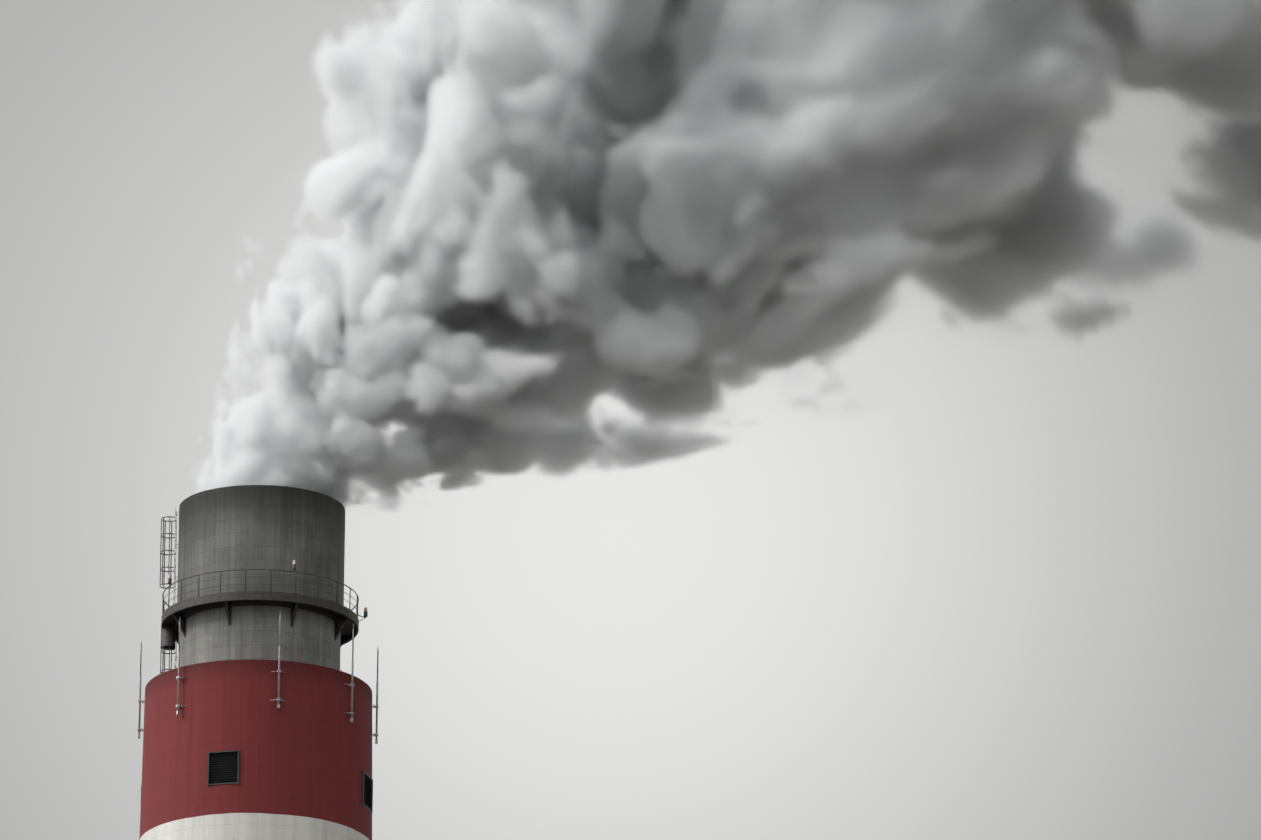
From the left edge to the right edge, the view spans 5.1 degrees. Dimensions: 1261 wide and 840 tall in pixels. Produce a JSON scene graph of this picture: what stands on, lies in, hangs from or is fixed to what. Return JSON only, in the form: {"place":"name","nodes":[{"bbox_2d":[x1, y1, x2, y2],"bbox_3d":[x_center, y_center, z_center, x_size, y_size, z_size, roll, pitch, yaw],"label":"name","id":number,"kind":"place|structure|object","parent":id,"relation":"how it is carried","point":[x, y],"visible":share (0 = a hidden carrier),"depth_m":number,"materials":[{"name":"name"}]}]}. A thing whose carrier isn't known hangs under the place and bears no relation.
{"place":"outdoors","nodes":[
{"label":"outdoors","id":0,"kind":"place"},
{"bbox_2d":[0,0,1260,839],"label":"sky","id":1,"kind":"structure","parent":0,"point":[726,419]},
{"label":"ground","id":2,"kind":"structure","parent":0,"visible":0},
{"bbox_2d":[139,659,371,839],"bbox_3d":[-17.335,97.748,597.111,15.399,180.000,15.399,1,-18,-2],"label":"band","id":3,"kind":"object","parent":2,"relation":"on","point":[305,749],"visible":0.98,"depth_m":619.17,"materials":[{"name":"red paint"}]},
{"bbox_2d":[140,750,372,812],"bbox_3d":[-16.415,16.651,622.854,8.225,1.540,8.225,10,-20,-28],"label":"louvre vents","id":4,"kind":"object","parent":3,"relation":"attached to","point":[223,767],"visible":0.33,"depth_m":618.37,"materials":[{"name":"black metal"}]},
{"bbox_2d":[137,611,378,743],"bbox_3d":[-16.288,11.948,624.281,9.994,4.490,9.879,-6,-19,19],"label":"lightning rods","id":5,"kind":"object","parent":3,"relation":"attached to","point":[179,677],"visible":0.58,"depth_m":621.15,"materials":[{"name":"grey metal"}]},
{"bbox_2d":[177,485,344,669],"bbox_3d":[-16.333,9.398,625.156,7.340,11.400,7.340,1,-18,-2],"label":"chimney flue","id":6,"kind":"object","parent":3,"relation":"in","point":[274,527],"visible":0.58,"depth_m":622.93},
{"bbox_2d":[160,509,177,673],"bbox_3d":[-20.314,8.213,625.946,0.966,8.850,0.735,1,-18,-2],"label":"cage ladder","id":7,"kind":"object","parent":6,"relation":"attached to","point":[168,638],"visible":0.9,"depth_m":625.93,"materials":[{"name":"metal"}]},
{"bbox_2d":[161,591,358,647],"bbox_3d":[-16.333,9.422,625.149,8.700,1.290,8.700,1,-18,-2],"label":"platform deck","id":8,"kind":"structure","parent":6,"relation":"attached to","point":[344,618],"depth_m":622.24,"materials":[{"name":"metal"}]},
{"bbox_2d":[162,569,358,616],"bbox_3d":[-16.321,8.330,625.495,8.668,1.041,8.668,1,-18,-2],"label":"platform railing","id":9,"kind":"object","parent":8,"relation":"on","point":[270,584],"visible":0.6,"depth_m":622.32,"materials":[{"name":"metal"}]},
{"bbox_2d":[168,574,171,584],"bbox_3d":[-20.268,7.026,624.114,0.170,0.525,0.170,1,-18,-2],"label":"beacon","id":10,"kind":"object","parent":9,"relation":"on","point":[169,579],"visible":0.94,"depth_m":624.07,"materials":[{"name":"grey metal"}]},
{"bbox_2d":[292,560,295,570],"bbox_3d":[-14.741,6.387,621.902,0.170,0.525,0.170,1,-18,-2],"label":"beacon","id":11,"kind":"object","parent":9,"relation":"on","point":[294,565],"visible":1,"depth_m":621.84,"materials":[{"name":"grey metal"}]},
{"bbox_2d":[358,607,367,621],"bbox_3d":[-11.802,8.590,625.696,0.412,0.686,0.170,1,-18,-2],"label":"beacon","id":12,"kind":"object","parent":8,"relation":"attached to","point":[365,612],"visible":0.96,"depth_m":625.66,"materials":[{"name":"grey metal"}]}
]}

